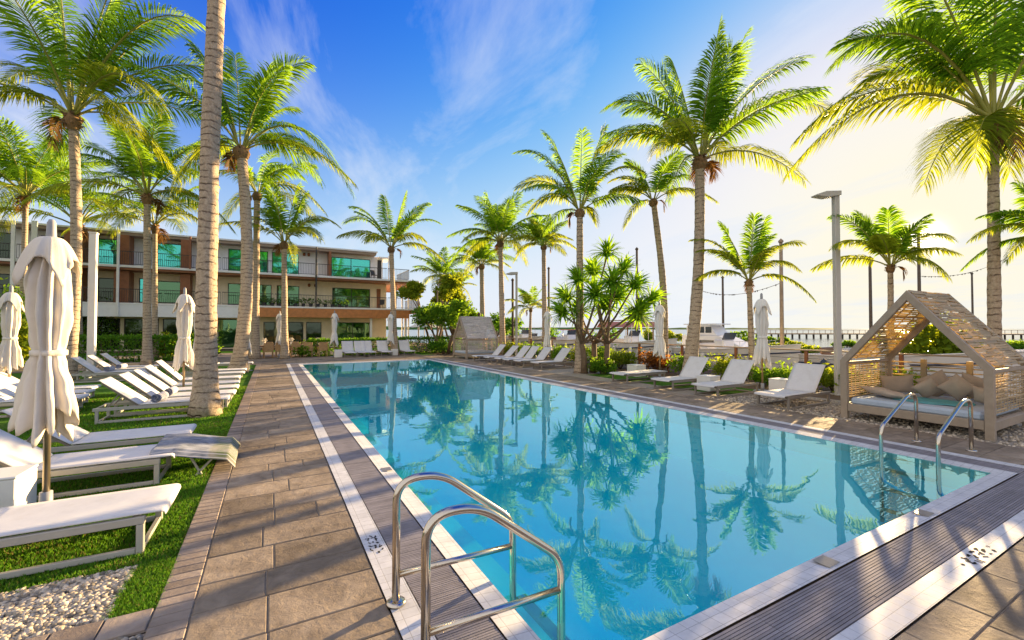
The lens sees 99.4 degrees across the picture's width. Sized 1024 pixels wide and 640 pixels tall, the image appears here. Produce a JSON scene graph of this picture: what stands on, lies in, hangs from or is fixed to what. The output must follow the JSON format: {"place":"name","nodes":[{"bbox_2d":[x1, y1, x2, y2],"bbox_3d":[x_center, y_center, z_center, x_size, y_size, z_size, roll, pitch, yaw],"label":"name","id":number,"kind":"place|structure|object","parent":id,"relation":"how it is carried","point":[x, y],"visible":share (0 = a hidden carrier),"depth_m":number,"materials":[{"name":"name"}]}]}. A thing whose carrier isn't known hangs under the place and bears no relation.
{"place":"outdoors","nodes":[
{"label":"outdoors","id":0,"kind":"place"},
{"bbox_2d":[0,348,434,619],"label":"lawn","id":1,"kind":"structure","parent":0,"point":[245,379],"depth_m":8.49,"materials":[{"name":"green plant"}]},
{"bbox_2d":[0,285,24,402],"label":"closed parasol","id":2,"kind":"object","parent":1,"relation":"on","point":[12,306],"visible":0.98,"depth_m":10.58,"materials":[{"name":"white fabric"}]},
{"bbox_2d":[0,464,38,507],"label":"cube table","id":3,"kind":"object","parent":1,"relation":"on","point":[18,485],"visible":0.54,"depth_m":4.21,"materials":[{"name":"white plastic"}]},
{"bbox_2d":[7,219,80,501],"bbox_3d":[-4.550,0.454,4.252,0.509,2.896,0.495,0,-1,15],"label":"closed parasol","id":4,"kind":"object","parent":1,"relation":"on","point":[45,403],"visible":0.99,"depth_m":4.16,"materials":[{"name":"white fabric"}]},
{"bbox_2d":[0,371,101,400],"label":"sun lounger","id":5,"kind":"object","parent":1,"relation":"on","point":[11,381],"visible":0.41,"depth_m":10.67,"materials":[{"name":"white fabric"}]},
{"bbox_2d":[0,114,134,358],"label":"palm tree","id":6,"kind":"object","parent":1,"relation":"on","point":[24,176],"visible":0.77,"depth_m":25.62,"materials":[{"name":"green plant"}]},
{"bbox_2d":[0,130,164,352],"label":"palm tree","id":7,"kind":"object","parent":1,"relation":"on","point":[92,207],"visible":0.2,"depth_m":30.10,"materials":[{"name":"green plant"}]},
{"bbox_2d":[0,429,175,499],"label":"sun lounger","id":8,"kind":"object","parent":1,"relation":"on","point":[15,451],"visible":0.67,"depth_m":4.93,"materials":[{"name":"white fabric"}]},
{"bbox_2d":[0,483,180,579],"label":"sun lounger","id":9,"kind":"object","parent":1,"relation":"on","point":[55,516],"visible":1,"depth_m":3.48,"materials":[{"name":"white fabric"}]},
{"bbox_2d":[82,232,98,376],"bbox_3d":[-16.080,-0.612,16.626,0.400,5.508,0.400,1,-1,-29],"label":"white pole","id":10,"kind":"object","parent":1,"relation":"on","point":[92,294],"visible":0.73,"depth_m":16.55,"materials":[{"name":"metal"}]},
{"bbox_2d":[0,408,196,471],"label":"sun lounger","id":11,"kind":"object","parent":1,"relation":"on","point":[81,436],"visible":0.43,"depth_m":5.95,"materials":[{"name":"white fabric"}]},
{"bbox_2d":[18,333,194,365],"bbox_3d":[-23.565,1.519,22.120,12.133,1.725,1.475,1,-1,-29],"label":"hedge","id":12,"kind":"object","parent":1,"relation":"on","point":[168,356],"visible":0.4,"depth_m":23.52,"materials":[{"name":"green plant"}]},
{"bbox_2d":[70,356,146,382],"bbox_3d":[-13.993,1.683,15.078,1.932,0.858,0.725,1,-1,-29],"label":"sun lounger","id":13,"kind":"object","parent":1,"relation":"on","point":[91,368],"visible":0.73,"depth_m":14.84,"materials":[{"name":"white fabric"}]},
{"bbox_2d":[0,0,236,379],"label":"palm tree","id":14,"kind":"object","parent":1,"relation":"on","point":[91,69],"visible":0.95,"depth_m":15.41,"materials":[{"name":"green plant"}]},
{"bbox_2d":[24,364,260,639],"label":"paving border","id":15,"kind":"object","parent":1,"relation":"on","point":[171,616],"visible":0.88,"depth_m":3.04,"materials":[{"name":"brown stone"}]},
{"bbox_2d":[92,377,230,423],"bbox_3d":[-7.162,1.577,9.034,2.152,0.837,0.725,1,-1,-29],"label":"sun lounger","id":16,"kind":"object","parent":1,"relation":"on","point":[121,389],"visible":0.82,"depth_m":8.71,"materials":[{"name":"white fabric"}]},
{"bbox_2d":[113,372,236,414],"bbox_3d":[-7.546,1.582,9.851,2.152,0.858,0.725,1,-1,-29],"label":"sun lounger","id":17,"kind":"object","parent":1,"relation":"on","point":[147,390],"visible":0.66,"depth_m":9.51,"materials":[{"name":"white fabric"}]},
{"bbox_2d":[172,288,194,396],"bbox_3d":[-8.492,0.597,11.218,0.540,2.881,0.501,0,-1,-21],"label":"closed parasol","id":18,"kind":"object","parent":1,"relation":"on","point":[183,352],"visible":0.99,"depth_m":11.14,"materials":[{"name":"white fabric"}]},
{"bbox_2d":[129,368,239,405],"bbox_3d":[-8.080,1.601,10.812,2.152,0.858,0.725,1,-1,-29],"label":"sun lounger","id":19,"kind":"object","parent":1,"relation":"on","point":[147,376],"visible":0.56,"depth_m":10.52,"materials":[{"name":"white fabric"}]},
{"bbox_2d":[141,364,239,398],"bbox_3d":[-8.673,1.620,11.798,2.152,0.858,0.725,1,-1,-29],"label":"sun lounger","id":20,"kind":"object","parent":1,"relation":"on","point":[157,373],"visible":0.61,"depth_m":11.51,"materials":[{"name":"white fabric"}]},
{"bbox_2d":[149,360,240,390],"bbox_3d":[-9.429,1.624,13.037,2.152,0.897,0.725,1,-1,-29],"label":"sun lounger","id":21,"kind":"object","parent":1,"relation":"on","point":[167,368],"visible":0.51,"depth_m":12.78,"materials":[{"name":"white fabric"}]},
{"bbox_2d":[190,458,212,475],"bbox_3d":[-4.033,1.776,5.791,0.483,0.325,0.870,1,-1,-29],"label":"lounger leg","id":22,"kind":"object","parent":1,"relation":"on","point":[199,470],"visible":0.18,"depth_m":5.38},
{"bbox_2d":[149,433,240,467],"bbox_3d":[-4.129,1.717,5.739,0.870,0.320,1.132,1,-1,-29],"label":"beach towel","id":23,"kind":"object","parent":22,"relation":"on","point":[194,445],"visible":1,"depth_m":5.54,"materials":[{"name":"white fabric"}]},
{"bbox_2d":[187,0,225,417],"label":"palm tree","id":24,"kind":"object","parent":1,"relation":"on","point":[205,398],"visible":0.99,"depth_m":9.05,"materials":[{"name":"brown plant"}]},
{"bbox_2d":[118,36,358,372],"bbox_3d":[-11.223,-4.699,18.762,8.634,13.887,7.195,1,-1,-29],"label":"palm tree","id":25,"kind":"object","parent":1,"relation":"on","point":[257,110],"visible":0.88,"depth_m":17.78,"materials":[{"name":"green plant"}]},
{"bbox_2d":[305,336,389,356],"bbox_3d":[-11.010,1.804,29.368,5.529,1.378,1.112,1,-1,-29],"label":"hedge","id":26,"kind":"object","parent":1,"relation":"on","point":[371,339],"visible":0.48,"depth_m":28.98,"materials":[{"name":"green plant"}]},
{"bbox_2d":[78,350,418,365],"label":"terrace","id":27,"kind":"structure","parent":0,"point":[227,356],"depth_m":27.06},
{"bbox_2d":[60,147,221,359],"bbox_3d":[-20.608,-3.441,24.379,8.138,11.491,6.788,-1,-1,34],"label":"palm tree","id":28,"kind":"object","parent":27,"relation":"on","point":[156,231],"visible":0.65,"depth_m":24.69,"materials":[{"name":"green plant"}]},
{"bbox_2d":[218,147,328,358],"bbox_3d":[-14.900,-4.351,26.208,6.737,13.375,7.801,1,-1,-29],"label":"palm tree","id":29,"kind":"object","parent":27,"relation":"on","point":[272,171],"visible":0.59,"depth_m":25.78,"materials":[{"name":"green plant"}]},
{"bbox_2d":[219,174,341,358],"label":"palm tree","id":30,"kind":"object","parent":27,"relation":"on","point":[274,211],"visible":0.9,"depth_m":25.68,"materials":[{"name":"green plant"}]},
{"bbox_2d":[336,190,445,354],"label":"palm tree","id":31,"kind":"object","parent":27,"relation":"on","point":[398,231],"visible":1,"depth_m":29.50,"materials":[{"name":"green plant"}]},
{"bbox_2d":[0,0,1023,328],"label":"sky","id":32,"kind":"structure","parent":0,"point":[433,100],"materials":[{"name":"blue"}]},
{"bbox_2d":[0,356,1023,639],"bbox_3d":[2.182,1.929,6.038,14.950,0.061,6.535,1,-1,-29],"label":"pebble gravel","id":33,"kind":"structure","parent":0,"point":[50,608],"depth_m":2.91,"materials":[{"name":"grey gravel"}]},
{"bbox_2d":[453,316,497,358],"bbox_3d":[-2.271,1.050,26.745,2.100,2.535,2.160,1,-1,-29],"label":"woven daybed hut","id":34,"kind":"object","parent":33,"relation":"on","point":[478,327],"visible":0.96,"depth_m":26.28,"materials":[{"name":"wicker"}]},
{"bbox_2d":[530,348,573,369],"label":"sun lounger","id":35,"kind":"object","parent":33,"relation":"on","point":[561,355],"visible":1,"depth_m":19.79,"materials":[{"name":"white fabric"}]},
{"bbox_2d":[513,124,646,372],"bbox_3d":[2.738,-3.065,17.807,5.474,10.479,4.566,0,-1,12],"label":"palm tree","id":36,"kind":"object","parent":33,"relation":"on","point":[590,181],"visible":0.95,"depth_m":17.80,"materials":[{"name":"green plant"}]},
{"bbox_2d":[547,233,668,373],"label":"screw pine","id":37,"kind":"object","parent":33,"relation":"on","point":[616,291],"visible":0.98,"depth_m":17.36,"materials":[{"name":"green plant"}]},
{"bbox_2d":[691,359,758,397],"bbox_3d":[5.904,1.586,12.009,1.932,0.933,0.725,1,-1,-29],"label":"sun lounger","id":38,"kind":"object","parent":33,"relation":"on","point":[736,373],"visible":0.95,"depth_m":12.08,"materials":[{"name":"white fabric"}]},
{"bbox_2d":[753,293,771,390],"bbox_3d":[7.286,0.638,12.622,0.512,2.852,0.494,-1,-2,45],"label":"closed parasol","id":39,"kind":"object","parent":33,"relation":"on","point":[761,307],"visible":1,"depth_m":12.54,"materials":[{"name":"white fabric"}]},
{"bbox_2d":[754,363,830,409],"bbox_3d":[6.684,1.545,10.338,1.932,0.950,0.725,1,-1,-29],"label":"sun lounger","id":40,"kind":"object","parent":33,"relation":"on","point":[804,378],"visible":0.98,"depth_m":10.42,"materials":[{"name":"white fabric"}]},
{"bbox_2d":[840,290,1023,440],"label":"woven daybed hut","id":41,"kind":"object","parent":33,"relation":"on","point":[990,418],"visible":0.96,"depth_m":8.06,"materials":[{"name":"wicker"}]},
{"bbox_2d":[879,375,916,392],"bbox_3d":[8.300,1.381,9.340,0.197,0.400,0.560,-15,4,-43],"label":"cushion","id":42,"kind":"object","parent":41,"relation":"on","point":[905,384],"visible":0.81,"depth_m":9.26,"materials":[{"name":"beige fabric"}]},
{"bbox_2d":[911,377,941,397],"bbox_3d":[8.274,1.359,8.636,0.380,0.380,0.185,-49,4,34],"label":"cushion","id":43,"kind":"object","parent":41,"relation":"on","point":[926,388],"visible":0.93,"depth_m":8.58,"materials":[{"name":"beige fabric"}]},
{"bbox_2d":[936,373,974,400],"bbox_3d":[8.512,1.292,8.291,0.420,0.420,0.195,43,43,22],"label":"cushion","id":44,"kind":"object","parent":41,"relation":"on","point":[956,386],"visible":0.97,"depth_m":8.24,"materials":[{"name":"beige fabric"}]},
{"bbox_2d":[4,355,1023,639],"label":"paving","id":45,"kind":"structure","parent":0,"point":[322,583],"depth_m":3.54,"materials":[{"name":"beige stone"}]},
{"bbox_2d":[0,305,30,370],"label":"shrub","id":46,"kind":"object","parent":45,"relation":"on","point":[23,342],"visible":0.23,"depth_m":18.43,"materials":[{"name":"green plant"}]},
{"bbox_2d":[20,99,236,364],"bbox_3d":[-17.792,-4.305,20.562,8.096,13.072,7.815,1,-1,-29],"label":"palm tree","id":47,"kind":"object","parent":45,"relation":"on","point":[131,146],"visible":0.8,"depth_m":21.16,"materials":[{"name":"green plant"}]},
{"bbox_2d":[879,393,977,521],"bbox_3d":[6.048,2.036,6.337,1.387,1.783,0.744,1,-1,-29],"label":"pool ladder","id":48,"kind":"object","parent":45,"relation":"attached to","point":[941,431],"visible":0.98,"depth_m":6.28,"materials":[{"name":"silver metal"}]},
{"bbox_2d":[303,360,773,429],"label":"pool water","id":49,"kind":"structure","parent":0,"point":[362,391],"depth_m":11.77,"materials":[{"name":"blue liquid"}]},
{"bbox_2d":[85,342,1023,639],"bbox_3d":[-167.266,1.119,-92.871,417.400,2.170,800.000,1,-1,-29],"label":"ground","id":50,"kind":"structure","parent":0,"point":[737,620],"depth_m":3.50,"materials":[{"name":"white stone"}]},
{"bbox_2d":[83,294,119,347],"bbox_3d":[-32.586,0.105,33.771,3.414,4.744,3.041,0,-1,1],"label":"shrub","id":51,"kind":"object","parent":50,"relation":"on","point":[99,319],"visible":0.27,"depth_m":33.72,"materials":[{"name":"green plant"}]},
{"bbox_2d":[0,220,419,351],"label":"hotel building","id":52,"kind":"structure","parent":50,"relation":"on","point":[315,273],"depth_m":38.10,"materials":[{"name":"beige paint"}]},
{"bbox_2d":[98,278,113,301],"bbox_3d":[-32.016,-2.367,34.298,1.066,1.894,0.070,1,-1,-29],"label":"window","id":53,"kind":"structure","parent":52,"relation":"in","point":[102,282],"depth_m":34.27,"materials":[{"name":"green glass"}]},
{"bbox_2d":[98,238,116,263],"bbox_3d":[-32.015,-5.366,34.357,1.219,2.094,0.070,1,-1,-29],"label":"window","id":54,"kind":"structure","parent":52,"relation":"in","point":[106,244],"depth_m":34.35,"materials":[{"name":"teal glass"}]},
{"bbox_2d":[124,318,158,349],"bbox_3d":[-30.108,1.133,35.290,2.191,2.494,0.070,1,-1,-29],"label":"window","id":55,"kind":"structure","parent":52,"relation":"in","point":[134,326],"depth_m":35.04,"materials":[{"name":"black glass"}]},
{"bbox_2d":[158,281,179,303],"bbox_3d":[-28.567,-2.305,36.212,1.658,1.844,0.070,1,-1,-29],"label":"window","id":56,"kind":"structure","parent":52,"relation":"in","point":[162,285],"depth_m":36.17,"materials":[{"name":"green glass"}]},
{"bbox_2d":[157,243,180,267],"bbox_3d":[-28.508,-5.329,36.303,1.875,2.094,0.070,1,-1,-29],"label":"window","id":57,"kind":"structure","parent":52,"relation":"in","point":[166,248],"depth_m":36.22,"materials":[{"name":"teal glass"}]},
{"bbox_2d":[218,319,236,347],"bbox_3d":[-24.753,1.190,38.261,1.907,2.494,0.070,1,-1,-29],"label":"window","id":58,"kind":"structure","parent":52,"relation":"in","point":[228,325],"depth_m":38.11,"materials":[{"name":"green glass"}]},
{"bbox_2d":[228,249,267,272],"bbox_3d":[-23.676,-5.252,38.984,3.052,2.044,0.070,1,-1,-29],"label":"window","id":59,"kind":"structure","parent":52,"relation":"in","point":[233,264],"depth_m":38.59,"materials":[{"name":"teal glass"}]},
{"bbox_2d":[228,283,271,305],"bbox_3d":[-23.541,-2.276,39.001,3.361,1.894,0.070,1,-1,-29],"label":"window","id":60,"kind":"structure","parent":52,"relation":"in","point":[232,287],"depth_m":38.57,"materials":[{"name":"green glass"}]},
{"bbox_2d":[272,252,298,273],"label":"window","id":61,"kind":"structure","parent":52,"relation":"in","point":[293,270],"depth_m":40.49,"materials":[{"name":"teal glass"}]},
{"bbox_2d":[259,296,349,307],"bbox_3d":[-19.356,-1.674,39.506,8.766,0.936,0.656,1,-1,-29],"label":"balcony planter","id":62,"kind":"object","parent":52,"relation":"on","point":[308,302],"visible":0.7,"depth_m":39.80,"materials":[{"name":"metal"}]},
{"bbox_2d":[331,257,369,277],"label":"window","id":63,"kind":"structure","parent":52,"relation":"in","point":[335,261],"depth_m":43.21,"materials":[{"name":"teal glass"}]},
{"bbox_2d":[332,288,369,307],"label":"window","id":64,"kind":"structure","parent":52,"relation":"in","point":[363,294],"depth_m":43.24,"materials":[{"name":"green glass"}]},
{"bbox_2d":[335,322,369,345],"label":"window","id":65,"kind":"structure","parent":52,"relation":"in","point":[344,329],"depth_m":43.22,"materials":[{"name":"green glass"}]},
{"bbox_2d":[397,335,461,353],"bbox_3d":[-6.224,1.827,32.146,5.276,1.450,1.116,1,-1,-29],"label":"hedge","id":66,"kind":"object","parent":50,"relation":"on","point":[420,338],"visible":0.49,"depth_m":31.73,"materials":[{"name":"green plant"}]},
{"bbox_2d":[447,236,516,347],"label":"palm tree","id":67,"kind":"object","parent":50,"relation":"on","point":[481,254],"visible":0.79,"depth_m":36.57,"materials":[{"name":"green plant"}]},
{"bbox_2d":[504,285,555,345],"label":"palm tree","id":68,"kind":"object","parent":50,"relation":"on","point":[527,298],"visible":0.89,"depth_m":30.98,"materials":[{"name":"green plant"}]},
{"bbox_2d":[509,212,575,356],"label":"palm tree","id":69,"kind":"object","parent":50,"relation":"on","point":[552,235],"visible":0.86,"depth_m":28.06,"materials":[{"name":"green plant"}]},
{"bbox_2d":[286,358,1023,639],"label":"pool coping","id":70,"kind":"object","parent":50,"relation":"on","point":[894,615],"visible":0.81,"depth_m":3.54,"materials":[{"name":"white stone"}]},
{"bbox_2d":[386,472,569,639],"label":"pool ladder","id":71,"kind":"object","parent":70,"relation":"attached to","point":[503,518],"visible":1,"depth_m":2.69,"materials":[{"name":"silver metal"}]},
{"bbox_2d":[290,359,1023,639],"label":"drain grate","id":72,"kind":"object","parent":50,"relation":"on","point":[830,606],"visible":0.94,"depth_m":3.40,"materials":[{"name":"white stone"}]},
{"bbox_2d":[411,348,1021,422],"bbox_3d":[2.413,2.246,21.886,4.300,0.001,44.000,1,-1,-29],"label":"planting bed","id":73,"kind":"object","parent":50,"relation":"on","point":[766,386],"visible":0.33,"depth_m":14.35,"materials":[{"name":"green plant"}]},
{"bbox_2d":[396,273,466,341],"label":"leafy tree","id":74,"kind":"object","parent":73,"relation":"on","point":[449,286],"visible":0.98,"depth_m":38.12,"materials":[{"name":"green plant"}]},
{"bbox_2d":[410,247,473,340],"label":"palm tree","id":75,"kind":"object","parent":73,"relation":"on","point":[440,268],"visible":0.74,"depth_m":41.27,"materials":[{"name":"green plant"}]},
{"bbox_2d":[410,298,483,353],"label":"leafy tree","id":76,"kind":"object","parent":73,"relation":"on","point":[428,315],"visible":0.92,"depth_m":29.73,"materials":[{"name":"green plant"}]},
{"bbox_2d":[446,190,552,354],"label":"palm tree","id":77,"kind":"object","parent":73,"relation":"on","point":[495,219],"visible":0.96,"depth_m":27.86,"materials":[{"name":"green plant"}]},
{"bbox_2d":[600,348,641,368],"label":"shrub","id":78,"kind":"object","parent":73,"relation":"on","point":[622,358],"visible":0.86,"depth_m":19.34,"materials":[{"name":"green plant"}]},
{"bbox_2d":[635,347,677,371],"bbox_3d":[6.043,1.637,18.141,1.699,1.116,1.717,0,-1,9],"label":"shrub","id":79,"kind":"object","parent":73,"relation":"on","point":[652,360],"visible":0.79,"depth_m":17.86,"materials":[{"name":"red plant"}]},
{"bbox_2d":[595,150,718,370],"bbox_3d":[6.049,-2.440,18.679,4.270,9.290,4.014,1,-1,-29],"label":"palm tree","id":80,"kind":"object","parent":73,"relation":"on","point":[641,185],"visible":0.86,"depth_m":18.57,"materials":[{"name":"green plant"}]},
{"bbox_2d":[594,16,836,379],"bbox_3d":[6.939,-4.272,15.288,7.219,12.880,7.859,-1,-1,42],"label":"palm tree","id":81,"kind":"object","parent":73,"relation":"on","point":[678,123],"visible":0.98,"depth_m":15.19,"materials":[{"name":"green plant"}]},
{"bbox_2d":[688,211,815,380],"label":"palm tree","id":82,"kind":"object","parent":73,"relation":"on","point":[759,254],"visible":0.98,"depth_m":15.04,"materials":[{"name":"green plant"}]},
{"bbox_2d":[746,358,792,384],"bbox_3d":[8.281,1.661,13.679,1.743,0.864,1.793,1,-1,-29],"label":"shrub","id":83,"kind":"object","parent":73,"relation":"on","point":[783,372],"visible":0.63,"depth_m":13.54,"materials":[{"name":"green plant"}]},
{"bbox_2d":[811,190,841,395],"bbox_3d":[8.711,-0.745,11.937,0.736,5.592,0.280,0,-1,0],"label":"lamp post","id":84,"kind":"object","parent":73,"relation":"on","point":[834,196],"visible":0.83,"depth_m":11.89,"materials":[{"name":"grey metal"}]},
{"bbox_2d":[807,360,870,394],"bbox_3d":[9.230,1.614,12.412,1.727,0.911,1.768,1,-1,-29],"label":"shrub","id":85,"kind":"object","parent":73,"relation":"on","point":[827,379],"visible":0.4,"depth_m":12.22,"materials":[{"name":"green plant"}]},
{"bbox_2d":[811,204,961,368],"bbox_3d":[10.195,-0.579,11.606,3.530,5.268,2.831,-1,-1,27],"label":"palm tree","id":86,"kind":"object","parent":73,"relation":"on","point":[896,240],"visible":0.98,"depth_m":11.76,"materials":[{"name":"green plant"}]},
{"bbox_2d":[780,0,1023,401],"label":"palm tree","id":87,"kind":"object","parent":73,"relation":"on","point":[996,127],"visible":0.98,"depth_m":10.04,"materials":[{"name":"green plant"}]},
{"bbox_2d":[960,180,1023,271],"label":"palm tree","id":88,"kind":"object","parent":73,"relation":"on","point":[1014,216],"visible":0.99,"depth_m":9.33,"materials":[{"name":"green plant"}]},
{"bbox_2d":[434,335,1020,391],"bbox_3d":[3.672,1.740,24.883,0.130,1.142,52.000,1,-1,-29],"label":"marina rail","id":89,"kind":"object","parent":50,"relation":"on","point":[806,358],"visible":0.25,"depth_m":14.65,"materials":[{"name":"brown wood"}]},
{"bbox_2d":[386,326,832,329],"bbox_3d":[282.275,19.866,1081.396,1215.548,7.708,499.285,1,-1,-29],"label":"shore land","id":90,"kind":"structure","parent":0,"point":[447,328],"depth_m":1006.53,"materials":[{"name":"plant"}]},
{"bbox_2d":[361,413,956,639],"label":"pool basin","id":91,"kind":"object","parent":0,"point":[644,528],"visible":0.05,"depth_m":6.83,"materials":[{"name":"paint"}]},
{"bbox_2d":[352,418,977,639],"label":"pool ledge","id":92,"kind":"object","parent":91,"relation":"on","point":[496,574],"depth_m":6.15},
{"bbox_2d":[589,373,754,394],"bbox_3d":[5.111,2.104,14.864,1.800,0.001,5.900,1,-1,-29],"label":"lawn strip","id":93,"kind":"object","parent":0,"point":[659,383],"visible":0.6,"depth_m":14.30,"materials":[{"name":"green plant"}]},
{"bbox_2d":[587,356,618,373],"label":"shrub","id":94,"kind":"object","parent":93,"relation":"on","point":[596,365],"visible":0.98,"depth_m":17.15,"materials":[{"name":"green plant"}]},
{"bbox_2d":[609,369,667,383],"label":"sun lounger","id":95,"kind":"object","parent":93,"relation":"on","point":[636,372],"visible":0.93,"depth_m":14.77,"materials":[{"name":"white fabric"}]},
{"bbox_2d":[652,300,665,377],"bbox_3d":[5.415,0.703,15.941,0.534,2.852,0.483,0,-1,-17],"label":"closed parasol","id":96,"kind":"object","parent":93,"relation":"on","point":[659,349],"visible":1,"depth_m":15.85,"materials":[{"name":"white fabric"}]},
{"bbox_2d":[651,356,709,390],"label":"sun lounger","id":97,"kind":"object","parent":93,"relation":"on","point":[692,368],"visible":0.79,"depth_m":13.31,"materials":[{"name":"white fabric"}]},
{"bbox_2d":[386,329,1023,347],"bbox_3d":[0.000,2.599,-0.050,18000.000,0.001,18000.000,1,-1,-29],"label":"sea water","id":98,"kind":"structure","parent":0,"point":[823,341],"depth_m":184.78,"materials":[{"name":"teal liquid"}]},
{"bbox_2d":[549,330,600,357],"bbox_3d":[4.275,2.122,30.418,2.252,2.834,5.834,1,-1,-29],"label":"motorboat","id":99,"kind":"object","parent":98,"relation":"on","point":[570,335],"visible":0.27,"depth_m":30.49,"materials":[{"name":"white paint"}]},
{"bbox_2d":[597,320,676,364],"bbox_3d":[7.228,1.710,25.313,2.252,3.460,5.635,1,-1,-31],"label":"motorboat","id":100,"kind":"object","parent":98,"relation":"on","point":[632,337],"visible":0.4,"depth_m":24.78,"materials":[{"name":"white paint"}]},
{"bbox_2d":[682,323,775,346],"bbox_3d":[12.170,1.467,25.902,2.368,4.128,7.172,1,-1,-38],"label":"motor yacht","id":101,"kind":"object","parent":98,"relation":"on","point":[711,333],"visible":0.17,"depth_m":25.47,"materials":[{"name":"white paint"}]},
{"bbox_2d":[671,333,801,370],"bbox_3d":[10.095,1.959,19.929,2.252,2.754,6.034,1,-1,-27],"label":"motorboat","id":102,"kind":"object","parent":98,"relation":"on","point":[727,339],"visible":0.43,"depth_m":18.97,"materials":[{"name":"white paint"}]},
{"bbox_2d":[778,239,783,344],"bbox_3d":[12.438,-0.147,20.007,0.230,7.269,0.218,1,-1,-29],"label":"mooring pole","id":103,"kind":"object","parent":98,"relation":"in","point":[781,293],"visible":0.48,"depth_m":19.98,"materials":[{"name":"brown wood"}]},
{"bbox_2d":[754,330,1023,338],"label":"long pier","id":104,"kind":"structure","parent":98,"relation":"in","point":[849,334],"depth_m":114.08,"materials":[{"name":"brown wood"}]},
{"bbox_2d":[798,340,1023,398],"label":"motorboat","id":105,"kind":"object","parent":98,"relation":"on","point":[817,358],"visible":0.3,"depth_m":13.62,"materials":[{"name":"white paint"}]},
{"bbox_2d":[865,313,985,355],"bbox_3d":[14.859,1.265,15.214,3.836,3.375,3.757,0,-1,-4],"label":"mangrove clump","id":106,"kind":"object","parent":98,"relation":"on","point":[929,338],"visible":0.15,"depth_m":14.13,"materials":[{"name":"green plant"}]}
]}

